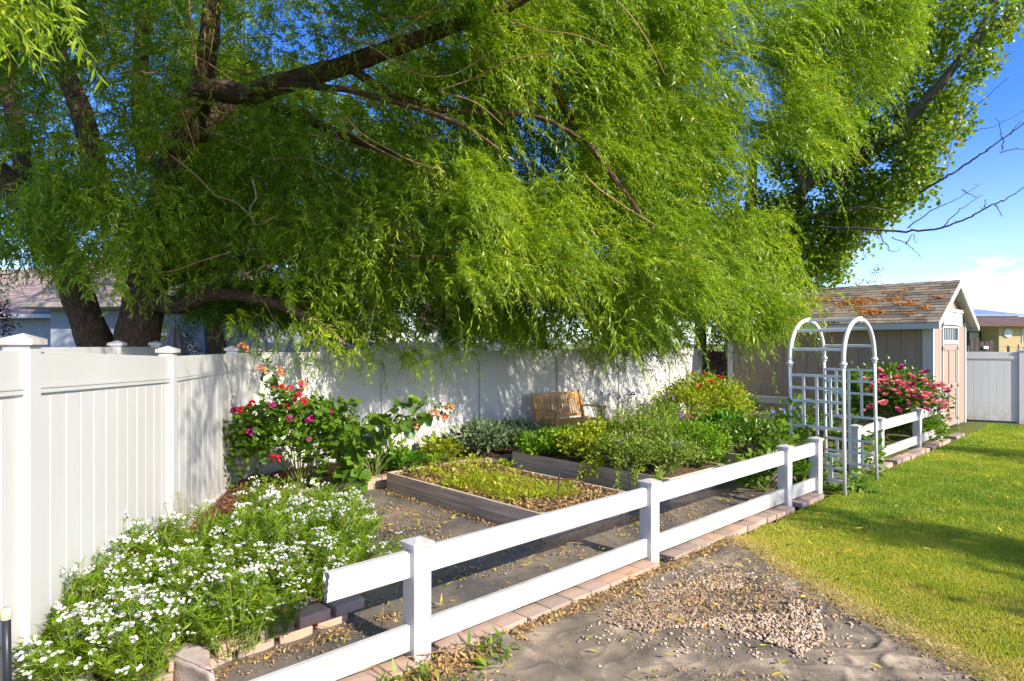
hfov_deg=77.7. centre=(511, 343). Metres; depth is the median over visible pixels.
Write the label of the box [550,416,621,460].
herb plant
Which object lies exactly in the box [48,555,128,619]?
white flower plant
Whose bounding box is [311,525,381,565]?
white flower plant
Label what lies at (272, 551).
white flower plant
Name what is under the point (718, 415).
iris plant
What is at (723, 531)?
edging brick
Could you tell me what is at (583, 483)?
drip pipe
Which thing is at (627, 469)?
garden stake
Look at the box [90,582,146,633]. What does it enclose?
white flower plant
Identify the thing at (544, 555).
leaf litter
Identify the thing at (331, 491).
white flower plant
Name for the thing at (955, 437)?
edging brick
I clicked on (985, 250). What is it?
sky
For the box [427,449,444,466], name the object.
leafy plant
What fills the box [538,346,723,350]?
field
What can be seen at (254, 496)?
white flower plant
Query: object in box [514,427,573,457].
herb plant
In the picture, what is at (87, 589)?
white flower plant
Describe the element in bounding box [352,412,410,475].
leafy plant
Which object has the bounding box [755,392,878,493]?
vine
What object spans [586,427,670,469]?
herb plant
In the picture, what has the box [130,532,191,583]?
white flower plant
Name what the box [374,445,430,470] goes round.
leafy plant
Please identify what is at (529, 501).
leaf litter
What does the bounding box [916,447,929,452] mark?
edging brick
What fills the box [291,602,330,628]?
edging brick
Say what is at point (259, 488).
white flower plant
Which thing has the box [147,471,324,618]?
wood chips
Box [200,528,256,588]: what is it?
white flower plant
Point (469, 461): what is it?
bed plant
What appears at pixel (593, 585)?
edging brick
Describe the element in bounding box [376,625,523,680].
weeds
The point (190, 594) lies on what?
white flower plant
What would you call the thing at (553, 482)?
bed plant
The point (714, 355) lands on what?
plum tree
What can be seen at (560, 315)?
broadleaf tree
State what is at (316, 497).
white flower plant
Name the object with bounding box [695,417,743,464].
tall herb
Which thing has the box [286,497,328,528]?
white flower plant
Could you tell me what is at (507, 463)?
bed plant
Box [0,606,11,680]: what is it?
bollard light
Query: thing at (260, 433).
flowering shrub
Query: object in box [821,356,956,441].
rose bush
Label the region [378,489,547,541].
leaf litter
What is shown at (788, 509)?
edging brick
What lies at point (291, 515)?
white flower plant
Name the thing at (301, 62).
broadleaf tree
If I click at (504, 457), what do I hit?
edging brick
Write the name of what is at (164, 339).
arborvitae
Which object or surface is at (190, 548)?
white flower plant
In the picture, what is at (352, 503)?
white flower plant
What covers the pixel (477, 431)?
sage plant
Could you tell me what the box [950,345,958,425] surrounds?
door
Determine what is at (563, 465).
planter box
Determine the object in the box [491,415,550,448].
sage plant
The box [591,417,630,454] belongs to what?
herb plant
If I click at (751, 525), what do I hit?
edging brick
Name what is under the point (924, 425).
rose bush
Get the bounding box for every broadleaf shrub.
[328,301,439,342]
[508,303,593,349]
[624,322,689,346]
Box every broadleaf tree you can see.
[153,34,378,274]
[255,264,423,341]
[318,55,513,319]
[491,61,639,342]
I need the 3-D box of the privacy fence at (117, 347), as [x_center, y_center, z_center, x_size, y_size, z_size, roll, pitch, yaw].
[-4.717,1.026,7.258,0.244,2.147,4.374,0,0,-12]
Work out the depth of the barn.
120.00 m
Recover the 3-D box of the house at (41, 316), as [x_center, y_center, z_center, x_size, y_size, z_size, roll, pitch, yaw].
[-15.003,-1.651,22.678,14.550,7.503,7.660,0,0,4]
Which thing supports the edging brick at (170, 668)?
on the edging brick at (215, 661)
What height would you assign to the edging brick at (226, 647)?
0.075 m
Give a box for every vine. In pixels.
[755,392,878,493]
[788,378,887,476]
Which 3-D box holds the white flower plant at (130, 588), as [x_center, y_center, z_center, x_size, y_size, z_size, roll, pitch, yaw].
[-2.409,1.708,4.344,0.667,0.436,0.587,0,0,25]
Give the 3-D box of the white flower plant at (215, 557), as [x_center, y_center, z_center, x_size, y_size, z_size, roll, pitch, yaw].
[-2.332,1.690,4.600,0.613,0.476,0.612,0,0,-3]
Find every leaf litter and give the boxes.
[214,609,401,679]
[288,489,741,655]
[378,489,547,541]
[389,538,736,680]
[394,632,511,680]
[395,460,617,511]
[612,571,820,651]
[794,289,947,324]
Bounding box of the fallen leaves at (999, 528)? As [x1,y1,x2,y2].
[750,434,1023,644]
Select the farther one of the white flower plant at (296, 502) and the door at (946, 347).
the door at (946, 347)
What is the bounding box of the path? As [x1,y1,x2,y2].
[106,457,872,680]
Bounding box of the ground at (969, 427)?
[431,344,1023,660]
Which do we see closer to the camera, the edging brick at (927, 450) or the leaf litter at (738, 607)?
the leaf litter at (738, 607)
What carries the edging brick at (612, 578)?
on the ground at (969, 427)
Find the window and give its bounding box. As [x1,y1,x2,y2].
[942,325,958,341]
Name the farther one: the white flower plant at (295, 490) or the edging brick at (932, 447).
the edging brick at (932, 447)
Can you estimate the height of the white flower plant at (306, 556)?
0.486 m
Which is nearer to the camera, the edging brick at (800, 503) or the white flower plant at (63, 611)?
the white flower plant at (63, 611)
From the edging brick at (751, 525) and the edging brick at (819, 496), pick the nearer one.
the edging brick at (751, 525)
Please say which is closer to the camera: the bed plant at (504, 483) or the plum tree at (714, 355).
the bed plant at (504, 483)
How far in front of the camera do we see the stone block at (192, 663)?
3.68 m
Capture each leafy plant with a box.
[197,509,237,541]
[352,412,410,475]
[362,454,398,472]
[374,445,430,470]
[417,431,469,453]
[417,435,464,463]
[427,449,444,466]
[701,386,762,414]
[705,415,779,453]
[708,408,777,432]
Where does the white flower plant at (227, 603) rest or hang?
on the soil at (222, 500)
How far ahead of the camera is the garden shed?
15.04 m
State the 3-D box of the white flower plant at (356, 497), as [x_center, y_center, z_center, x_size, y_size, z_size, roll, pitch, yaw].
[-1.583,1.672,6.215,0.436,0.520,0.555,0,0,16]
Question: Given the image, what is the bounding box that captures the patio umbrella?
[165,321,187,355]
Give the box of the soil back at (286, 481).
[259,413,702,491]
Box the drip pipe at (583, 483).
[404,461,587,509]
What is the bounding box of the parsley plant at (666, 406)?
[630,398,690,436]
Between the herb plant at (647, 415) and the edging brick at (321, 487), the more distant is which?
the herb plant at (647, 415)
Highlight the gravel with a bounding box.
[564,556,967,678]
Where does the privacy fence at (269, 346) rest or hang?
on the ground at (969, 427)
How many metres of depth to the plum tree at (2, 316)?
14.13 m
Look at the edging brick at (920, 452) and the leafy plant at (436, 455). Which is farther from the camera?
the edging brick at (920, 452)
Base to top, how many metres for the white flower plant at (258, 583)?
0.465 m
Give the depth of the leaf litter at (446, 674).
3.89 m
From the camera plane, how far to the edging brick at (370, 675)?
3.72 m
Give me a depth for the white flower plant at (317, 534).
5.10 m
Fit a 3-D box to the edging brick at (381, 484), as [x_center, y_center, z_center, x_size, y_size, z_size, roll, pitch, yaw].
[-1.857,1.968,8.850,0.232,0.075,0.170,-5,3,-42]
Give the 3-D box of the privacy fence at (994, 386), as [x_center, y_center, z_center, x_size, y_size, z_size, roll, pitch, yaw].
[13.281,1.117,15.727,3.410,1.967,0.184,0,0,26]
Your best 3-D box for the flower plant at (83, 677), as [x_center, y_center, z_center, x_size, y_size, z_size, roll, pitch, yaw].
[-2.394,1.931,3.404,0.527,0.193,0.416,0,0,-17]
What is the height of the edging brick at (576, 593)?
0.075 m
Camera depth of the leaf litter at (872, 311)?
15.01 m
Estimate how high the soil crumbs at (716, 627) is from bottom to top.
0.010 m
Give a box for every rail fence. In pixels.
[249,436,823,680]
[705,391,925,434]
[849,402,942,474]
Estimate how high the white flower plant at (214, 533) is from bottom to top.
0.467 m
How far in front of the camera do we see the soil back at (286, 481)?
9.71 m
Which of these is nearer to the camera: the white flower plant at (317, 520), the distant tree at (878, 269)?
the white flower plant at (317, 520)
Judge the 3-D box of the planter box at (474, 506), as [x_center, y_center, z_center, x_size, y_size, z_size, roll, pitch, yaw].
[-0.162,1.866,7.981,1.440,0.268,2.910,0,0,-43]
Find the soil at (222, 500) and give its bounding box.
[43,474,328,680]
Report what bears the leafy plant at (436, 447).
on the soil back at (286, 481)
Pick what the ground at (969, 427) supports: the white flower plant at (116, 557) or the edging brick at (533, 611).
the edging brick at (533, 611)
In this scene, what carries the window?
in the garden shed
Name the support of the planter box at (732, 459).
on the path
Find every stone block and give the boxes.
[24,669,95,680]
[170,641,215,680]
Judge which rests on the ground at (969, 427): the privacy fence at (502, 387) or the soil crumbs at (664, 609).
the privacy fence at (502, 387)
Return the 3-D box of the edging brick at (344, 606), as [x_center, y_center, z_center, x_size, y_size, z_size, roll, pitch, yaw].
[-1.215,1.891,4.611,0.170,0.075,0.232,2,1,42]
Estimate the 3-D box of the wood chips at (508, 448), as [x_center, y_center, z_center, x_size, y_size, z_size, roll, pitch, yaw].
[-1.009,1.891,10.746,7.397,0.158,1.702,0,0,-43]
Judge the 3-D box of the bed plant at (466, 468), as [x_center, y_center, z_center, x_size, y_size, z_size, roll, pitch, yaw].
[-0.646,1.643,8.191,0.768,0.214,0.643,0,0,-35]
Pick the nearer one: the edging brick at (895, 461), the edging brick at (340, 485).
the edging brick at (340, 485)
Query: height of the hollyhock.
1.932 m
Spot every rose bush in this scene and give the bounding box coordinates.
[641,364,765,421]
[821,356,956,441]
[886,412,960,436]
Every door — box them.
[942,345,949,425]
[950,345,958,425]
[969,332,978,351]
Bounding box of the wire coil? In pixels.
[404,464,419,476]
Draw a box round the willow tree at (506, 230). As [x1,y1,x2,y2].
[0,0,952,450]
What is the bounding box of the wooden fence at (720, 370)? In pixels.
[706,351,727,404]
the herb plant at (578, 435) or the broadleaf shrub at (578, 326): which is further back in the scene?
the broadleaf shrub at (578, 326)
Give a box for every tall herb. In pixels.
[527,414,566,433]
[585,391,636,422]
[596,413,656,455]
[633,416,700,468]
[634,394,696,455]
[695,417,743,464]
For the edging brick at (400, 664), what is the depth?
3.83 m
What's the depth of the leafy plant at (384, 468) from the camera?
9.25 m
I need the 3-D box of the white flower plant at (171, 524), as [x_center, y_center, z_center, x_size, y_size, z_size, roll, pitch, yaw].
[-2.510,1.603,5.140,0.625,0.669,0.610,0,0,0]
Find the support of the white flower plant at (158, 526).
on the soil at (222, 500)
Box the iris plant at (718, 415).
[684,406,795,443]
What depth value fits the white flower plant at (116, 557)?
4.46 m
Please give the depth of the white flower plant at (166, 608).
3.67 m
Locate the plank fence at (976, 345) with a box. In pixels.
[970,338,993,351]
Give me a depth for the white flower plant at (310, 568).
4.89 m
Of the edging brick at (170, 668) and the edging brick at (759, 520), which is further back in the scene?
the edging brick at (759, 520)
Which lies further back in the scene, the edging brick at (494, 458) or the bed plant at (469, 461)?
the edging brick at (494, 458)
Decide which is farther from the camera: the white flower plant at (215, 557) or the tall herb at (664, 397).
the tall herb at (664, 397)
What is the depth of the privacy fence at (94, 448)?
4.36 m
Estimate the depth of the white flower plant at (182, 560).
4.32 m
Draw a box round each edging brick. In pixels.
[134,666,172,680]
[160,640,209,672]
[209,627,253,656]
[210,652,231,668]
[232,638,273,657]
[250,616,293,642]
[274,625,312,643]
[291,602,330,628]
[310,483,331,492]
[312,614,347,628]
[324,594,363,616]
[329,482,348,489]
[338,669,385,680]
[368,476,380,484]
[372,656,418,680]
[373,482,386,487]
[377,474,386,481]
[434,631,476,655]
[463,621,502,639]
[483,456,498,462]
[488,612,526,631]
[494,455,510,461]
[514,603,550,621]
[536,594,571,612]
[557,587,591,604]
[576,579,609,594]
[596,572,627,587]
[613,565,643,579]
[630,559,659,571]
[659,548,687,561]
[673,543,700,554]
[687,537,713,548]
[700,533,724,542]
[711,528,736,538]
[724,524,746,534]
[734,520,758,531]
[743,515,766,525]
[754,512,775,522]
[764,509,785,518]
[773,505,794,514]
[792,499,809,507]
[797,495,816,504]
[805,492,823,500]
[883,462,892,467]
[886,458,901,464]
[893,456,905,462]
[897,454,909,460]
[901,453,914,458]
[905,451,918,456]
[907,450,921,455]
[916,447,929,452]
[923,444,935,449]
[947,435,959,439]
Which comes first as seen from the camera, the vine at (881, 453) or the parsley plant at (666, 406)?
the vine at (881, 453)
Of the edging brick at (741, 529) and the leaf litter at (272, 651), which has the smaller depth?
the leaf litter at (272, 651)
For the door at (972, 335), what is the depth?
64.30 m
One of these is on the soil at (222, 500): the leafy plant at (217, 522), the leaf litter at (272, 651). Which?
the leafy plant at (217, 522)
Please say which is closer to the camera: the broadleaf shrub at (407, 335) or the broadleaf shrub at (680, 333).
the broadleaf shrub at (680, 333)
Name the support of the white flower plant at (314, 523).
on the soil at (222, 500)
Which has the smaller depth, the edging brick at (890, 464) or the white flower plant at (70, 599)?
the white flower plant at (70, 599)
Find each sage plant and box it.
[441,415,530,455]
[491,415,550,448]
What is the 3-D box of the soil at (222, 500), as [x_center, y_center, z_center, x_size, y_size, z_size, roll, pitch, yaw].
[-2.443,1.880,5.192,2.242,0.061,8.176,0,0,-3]
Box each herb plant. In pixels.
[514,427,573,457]
[542,424,580,432]
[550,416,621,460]
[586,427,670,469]
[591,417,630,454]
[609,395,696,462]
[615,428,713,474]
[666,412,735,467]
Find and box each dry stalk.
[351,645,463,674]
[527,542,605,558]
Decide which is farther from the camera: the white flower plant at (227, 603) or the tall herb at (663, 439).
the tall herb at (663, 439)
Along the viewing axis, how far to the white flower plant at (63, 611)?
3.71 m
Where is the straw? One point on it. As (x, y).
(912, 630)
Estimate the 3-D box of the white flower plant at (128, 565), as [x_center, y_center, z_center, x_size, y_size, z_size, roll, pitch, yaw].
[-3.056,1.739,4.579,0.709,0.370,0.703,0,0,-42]
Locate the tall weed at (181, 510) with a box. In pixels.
[163,484,213,538]
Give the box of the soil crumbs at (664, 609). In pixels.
[599,571,823,652]
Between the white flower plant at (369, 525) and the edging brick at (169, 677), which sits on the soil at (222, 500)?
the white flower plant at (369, 525)
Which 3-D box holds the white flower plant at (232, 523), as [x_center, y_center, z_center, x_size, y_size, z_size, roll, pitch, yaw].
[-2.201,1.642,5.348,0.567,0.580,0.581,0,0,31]
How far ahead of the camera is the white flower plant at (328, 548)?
4.86 m
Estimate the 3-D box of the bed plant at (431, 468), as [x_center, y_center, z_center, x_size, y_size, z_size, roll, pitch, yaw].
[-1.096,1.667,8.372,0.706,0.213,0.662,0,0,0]
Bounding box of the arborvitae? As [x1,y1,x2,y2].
[161,318,170,346]
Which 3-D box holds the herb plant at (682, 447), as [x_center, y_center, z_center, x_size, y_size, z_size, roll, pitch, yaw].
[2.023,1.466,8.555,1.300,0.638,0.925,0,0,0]
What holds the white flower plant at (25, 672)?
on the soil at (222, 500)
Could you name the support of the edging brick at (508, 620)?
on the ground at (969, 427)
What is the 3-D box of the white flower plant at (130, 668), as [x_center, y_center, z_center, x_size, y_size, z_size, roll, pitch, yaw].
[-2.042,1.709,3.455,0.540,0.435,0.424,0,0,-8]
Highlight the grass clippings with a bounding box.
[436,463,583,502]
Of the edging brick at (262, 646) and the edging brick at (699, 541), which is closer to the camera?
the edging brick at (262, 646)
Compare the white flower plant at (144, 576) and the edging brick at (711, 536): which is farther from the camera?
the edging brick at (711, 536)
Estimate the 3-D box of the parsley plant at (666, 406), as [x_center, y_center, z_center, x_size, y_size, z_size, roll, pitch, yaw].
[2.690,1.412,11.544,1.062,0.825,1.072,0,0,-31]
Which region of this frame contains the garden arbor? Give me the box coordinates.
[786,316,877,495]
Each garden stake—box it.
[557,474,559,498]
[625,453,630,489]
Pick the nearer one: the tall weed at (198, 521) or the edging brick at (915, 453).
the tall weed at (198, 521)
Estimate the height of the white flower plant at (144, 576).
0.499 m
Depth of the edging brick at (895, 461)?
10.66 m
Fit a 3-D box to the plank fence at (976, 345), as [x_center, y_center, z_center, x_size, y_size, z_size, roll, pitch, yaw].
[16.615,0.936,22.465,0.830,2.228,0.110,0,0,0]
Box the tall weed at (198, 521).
[166,506,222,556]
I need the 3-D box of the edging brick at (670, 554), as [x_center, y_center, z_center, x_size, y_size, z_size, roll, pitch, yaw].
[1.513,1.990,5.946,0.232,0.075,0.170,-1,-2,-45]
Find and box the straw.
[710,524,1019,680]
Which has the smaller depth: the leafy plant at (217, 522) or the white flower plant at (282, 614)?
the white flower plant at (282, 614)
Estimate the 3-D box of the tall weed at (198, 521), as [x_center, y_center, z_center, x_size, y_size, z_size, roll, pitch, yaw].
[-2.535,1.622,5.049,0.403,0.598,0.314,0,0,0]
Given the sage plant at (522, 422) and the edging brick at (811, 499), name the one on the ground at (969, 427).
the edging brick at (811, 499)
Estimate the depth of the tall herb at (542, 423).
11.35 m
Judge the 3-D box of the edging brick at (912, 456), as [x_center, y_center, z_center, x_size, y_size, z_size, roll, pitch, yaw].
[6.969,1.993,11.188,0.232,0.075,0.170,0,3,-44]
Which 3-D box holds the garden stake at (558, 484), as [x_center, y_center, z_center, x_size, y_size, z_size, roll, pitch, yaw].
[0.527,1.744,7.234,0.026,0.512,0.048,0,0,35]
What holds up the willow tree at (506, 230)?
on the ground at (969, 427)
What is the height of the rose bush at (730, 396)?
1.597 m
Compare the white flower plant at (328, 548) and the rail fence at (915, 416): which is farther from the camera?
the rail fence at (915, 416)
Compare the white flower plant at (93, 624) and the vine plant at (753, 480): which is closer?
the white flower plant at (93, 624)
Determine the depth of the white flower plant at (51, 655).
3.44 m
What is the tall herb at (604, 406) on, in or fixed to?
on the planter box at (563, 465)
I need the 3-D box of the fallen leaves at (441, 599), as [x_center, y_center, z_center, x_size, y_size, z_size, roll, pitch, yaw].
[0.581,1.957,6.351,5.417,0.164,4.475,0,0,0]
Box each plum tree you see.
[0,275,23,346]
[672,321,727,385]
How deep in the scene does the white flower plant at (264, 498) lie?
5.21 m
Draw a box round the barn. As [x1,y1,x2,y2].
[973,309,1023,316]
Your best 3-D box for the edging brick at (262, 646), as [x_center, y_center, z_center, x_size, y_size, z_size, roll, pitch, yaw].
[-1.693,1.968,4.133,0.232,0.075,0.170,-2,0,-43]
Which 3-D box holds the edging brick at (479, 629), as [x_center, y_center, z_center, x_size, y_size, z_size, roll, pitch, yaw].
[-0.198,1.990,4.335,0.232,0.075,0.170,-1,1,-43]
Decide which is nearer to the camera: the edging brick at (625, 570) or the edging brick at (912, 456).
the edging brick at (625, 570)
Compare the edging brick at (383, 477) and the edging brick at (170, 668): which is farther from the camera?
the edging brick at (383, 477)
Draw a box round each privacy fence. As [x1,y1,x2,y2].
[0,333,255,680]
[0,340,163,355]
[186,340,506,354]
[248,345,701,473]
[966,349,1023,423]
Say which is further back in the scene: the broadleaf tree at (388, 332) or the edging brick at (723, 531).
the broadleaf tree at (388, 332)
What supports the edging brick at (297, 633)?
on the path
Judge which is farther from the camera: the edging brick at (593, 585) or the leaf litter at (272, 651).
the edging brick at (593, 585)
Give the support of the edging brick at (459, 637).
on the ground at (969, 427)
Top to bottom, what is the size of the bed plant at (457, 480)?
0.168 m
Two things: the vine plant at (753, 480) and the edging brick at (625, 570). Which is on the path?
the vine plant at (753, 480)
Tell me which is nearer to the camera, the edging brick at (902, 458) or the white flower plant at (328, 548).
the white flower plant at (328, 548)
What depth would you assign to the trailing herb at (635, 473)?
8.32 m
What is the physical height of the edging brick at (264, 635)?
0.075 m
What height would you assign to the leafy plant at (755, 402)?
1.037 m
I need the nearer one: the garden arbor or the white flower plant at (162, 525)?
the white flower plant at (162, 525)
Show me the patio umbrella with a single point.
(172, 340)
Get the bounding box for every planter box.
[387,459,628,538]
[512,444,725,499]
[642,433,779,463]
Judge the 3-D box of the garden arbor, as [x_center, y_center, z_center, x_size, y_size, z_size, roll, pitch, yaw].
[4.579,0.828,9.055,1.314,2.398,0.796,-3,2,-43]
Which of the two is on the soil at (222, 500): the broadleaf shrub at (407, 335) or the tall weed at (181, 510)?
the tall weed at (181, 510)
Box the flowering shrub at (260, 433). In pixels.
[222,383,370,492]
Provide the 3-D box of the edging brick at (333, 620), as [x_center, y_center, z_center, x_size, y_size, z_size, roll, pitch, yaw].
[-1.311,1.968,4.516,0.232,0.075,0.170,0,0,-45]
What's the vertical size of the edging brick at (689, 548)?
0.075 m
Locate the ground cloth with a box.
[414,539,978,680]
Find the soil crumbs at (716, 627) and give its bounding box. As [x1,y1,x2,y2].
[307,492,964,680]
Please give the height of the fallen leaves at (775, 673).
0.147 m
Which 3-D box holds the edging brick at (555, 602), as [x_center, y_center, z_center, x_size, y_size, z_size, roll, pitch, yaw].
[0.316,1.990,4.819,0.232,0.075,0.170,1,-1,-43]
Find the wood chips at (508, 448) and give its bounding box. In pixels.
[233,443,591,491]
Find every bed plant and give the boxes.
[402,462,454,477]
[431,473,494,488]
[432,462,493,479]
[444,452,495,468]
[476,458,523,476]
[477,473,526,489]
[492,487,544,503]
[521,479,579,493]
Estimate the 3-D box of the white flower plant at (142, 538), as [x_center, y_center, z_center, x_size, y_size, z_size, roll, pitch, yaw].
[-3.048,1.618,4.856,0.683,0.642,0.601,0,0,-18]
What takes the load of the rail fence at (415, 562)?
on the ground at (969, 427)
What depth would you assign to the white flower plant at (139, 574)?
4.58 m
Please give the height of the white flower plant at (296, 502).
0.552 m
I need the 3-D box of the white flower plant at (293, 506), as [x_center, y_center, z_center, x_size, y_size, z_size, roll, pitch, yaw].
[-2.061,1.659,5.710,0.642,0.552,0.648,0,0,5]
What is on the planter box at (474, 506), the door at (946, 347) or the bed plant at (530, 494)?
the bed plant at (530, 494)
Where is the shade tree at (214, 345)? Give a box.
[174,233,253,354]
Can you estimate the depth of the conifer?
18.02 m
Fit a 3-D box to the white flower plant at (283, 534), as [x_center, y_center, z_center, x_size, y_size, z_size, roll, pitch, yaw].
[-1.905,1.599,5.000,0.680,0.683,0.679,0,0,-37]
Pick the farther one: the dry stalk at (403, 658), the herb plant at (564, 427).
the herb plant at (564, 427)
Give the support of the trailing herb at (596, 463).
on the planter box at (563, 465)
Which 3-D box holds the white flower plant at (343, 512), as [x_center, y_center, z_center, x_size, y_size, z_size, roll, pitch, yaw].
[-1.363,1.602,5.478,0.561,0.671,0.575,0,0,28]
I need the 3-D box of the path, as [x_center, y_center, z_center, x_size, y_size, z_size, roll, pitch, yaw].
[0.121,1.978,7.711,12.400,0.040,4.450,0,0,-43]
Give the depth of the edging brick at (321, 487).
8.23 m
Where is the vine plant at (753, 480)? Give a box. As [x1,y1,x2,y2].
[715,448,812,492]
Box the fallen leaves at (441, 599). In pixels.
[300,489,754,642]
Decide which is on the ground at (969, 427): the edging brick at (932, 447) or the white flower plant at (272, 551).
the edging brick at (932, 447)
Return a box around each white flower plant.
[0,601,113,680]
[12,601,148,680]
[40,602,110,665]
[44,600,137,654]
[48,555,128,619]
[63,557,113,616]
[76,559,158,612]
[77,536,164,600]
[83,584,190,680]
[84,610,191,680]
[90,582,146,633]
[92,578,192,654]
[106,566,213,641]
[108,511,160,586]
[109,558,205,601]
[118,557,134,583]
[118,558,167,597]
[126,528,147,555]
[129,510,190,565]
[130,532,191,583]
[140,528,174,562]
[142,547,210,583]
[145,514,177,538]
[146,545,227,595]
[149,537,236,624]
[159,571,239,632]
[161,499,240,563]
[166,600,239,651]
[179,565,283,662]
[190,525,255,580]
[193,561,279,631]
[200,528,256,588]
[207,541,295,604]
[213,488,299,567]
[216,503,283,561]
[219,540,308,595]
[226,500,313,564]
[231,482,294,514]
[234,490,308,542]
[236,581,315,640]
[239,473,288,506]
[249,474,314,506]
[250,556,316,612]
[254,495,318,532]
[263,535,349,601]
[266,524,323,562]
[271,507,324,547]
[282,527,361,580]
[284,543,333,588]
[286,487,349,525]
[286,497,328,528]
[286,511,338,549]
[290,483,337,512]
[290,500,357,550]
[298,524,370,592]
[303,481,359,507]
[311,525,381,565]
[320,490,387,563]
[322,494,373,512]
[326,496,378,550]
[327,489,378,514]
[331,511,380,548]
[339,531,406,562]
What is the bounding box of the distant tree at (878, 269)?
[842,264,883,286]
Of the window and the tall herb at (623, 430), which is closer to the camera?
the tall herb at (623, 430)
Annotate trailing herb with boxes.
[575,453,604,480]
[613,460,666,490]
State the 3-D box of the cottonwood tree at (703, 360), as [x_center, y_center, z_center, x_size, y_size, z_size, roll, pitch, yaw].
[4.725,-3.970,18.702,5.625,12.355,3.976,0,0,0]
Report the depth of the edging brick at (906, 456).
10.99 m
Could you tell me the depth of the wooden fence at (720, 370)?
19.65 m
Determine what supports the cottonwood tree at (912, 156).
on the ground at (969, 427)
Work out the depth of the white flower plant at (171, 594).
4.17 m
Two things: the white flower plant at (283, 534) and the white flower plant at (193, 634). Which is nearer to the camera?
the white flower plant at (193, 634)
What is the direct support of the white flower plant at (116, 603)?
on the soil at (222, 500)
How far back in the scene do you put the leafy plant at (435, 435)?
10.75 m
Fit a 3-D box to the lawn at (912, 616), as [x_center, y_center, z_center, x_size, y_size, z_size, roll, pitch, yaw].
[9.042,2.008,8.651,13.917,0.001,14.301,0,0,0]
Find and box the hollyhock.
[237,342,454,496]
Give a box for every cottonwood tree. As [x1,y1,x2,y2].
[581,27,752,383]
[707,0,1023,350]
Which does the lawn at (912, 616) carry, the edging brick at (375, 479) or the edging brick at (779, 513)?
the edging brick at (779, 513)
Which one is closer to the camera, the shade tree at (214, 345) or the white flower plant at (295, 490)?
the white flower plant at (295, 490)
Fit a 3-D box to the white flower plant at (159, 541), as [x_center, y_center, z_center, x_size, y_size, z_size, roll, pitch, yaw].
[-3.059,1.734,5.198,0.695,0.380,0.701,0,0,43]
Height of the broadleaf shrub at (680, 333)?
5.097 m
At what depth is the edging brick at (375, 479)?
8.73 m
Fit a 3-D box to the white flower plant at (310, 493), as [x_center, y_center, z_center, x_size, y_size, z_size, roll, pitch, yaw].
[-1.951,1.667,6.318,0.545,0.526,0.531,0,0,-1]
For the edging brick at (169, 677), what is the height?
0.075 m
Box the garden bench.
[531,390,604,427]
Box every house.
[0,218,314,354]
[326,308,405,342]
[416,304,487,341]
[966,316,1023,351]
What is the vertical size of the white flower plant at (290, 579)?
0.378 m
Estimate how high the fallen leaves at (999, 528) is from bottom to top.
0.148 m
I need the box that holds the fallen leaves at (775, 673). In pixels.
[386,538,954,680]
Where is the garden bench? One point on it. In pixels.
(566, 421)
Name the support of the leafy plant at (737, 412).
on the ground at (969, 427)
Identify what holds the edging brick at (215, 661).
on the path
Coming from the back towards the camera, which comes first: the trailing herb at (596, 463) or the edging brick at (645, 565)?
the trailing herb at (596, 463)
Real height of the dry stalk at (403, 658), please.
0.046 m
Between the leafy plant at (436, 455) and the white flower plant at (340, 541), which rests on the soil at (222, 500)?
the white flower plant at (340, 541)
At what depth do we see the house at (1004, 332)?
61.90 m
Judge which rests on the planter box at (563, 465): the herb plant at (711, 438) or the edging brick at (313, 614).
the herb plant at (711, 438)
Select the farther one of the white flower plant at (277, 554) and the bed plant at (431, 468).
the bed plant at (431, 468)
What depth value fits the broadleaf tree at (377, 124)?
26.08 m
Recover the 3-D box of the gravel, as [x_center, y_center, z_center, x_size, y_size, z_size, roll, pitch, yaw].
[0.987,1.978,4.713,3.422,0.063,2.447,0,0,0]
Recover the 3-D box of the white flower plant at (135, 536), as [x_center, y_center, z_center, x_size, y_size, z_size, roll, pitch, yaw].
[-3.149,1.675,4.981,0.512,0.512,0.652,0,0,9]
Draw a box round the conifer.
[180,314,206,354]
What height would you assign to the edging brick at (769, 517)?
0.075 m
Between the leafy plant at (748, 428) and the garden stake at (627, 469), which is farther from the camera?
the leafy plant at (748, 428)
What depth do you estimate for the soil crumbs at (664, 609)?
4.72 m
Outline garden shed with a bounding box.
[714,279,979,429]
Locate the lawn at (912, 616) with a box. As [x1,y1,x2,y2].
[737,435,1023,680]
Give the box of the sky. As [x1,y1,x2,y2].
[0,0,1023,343]

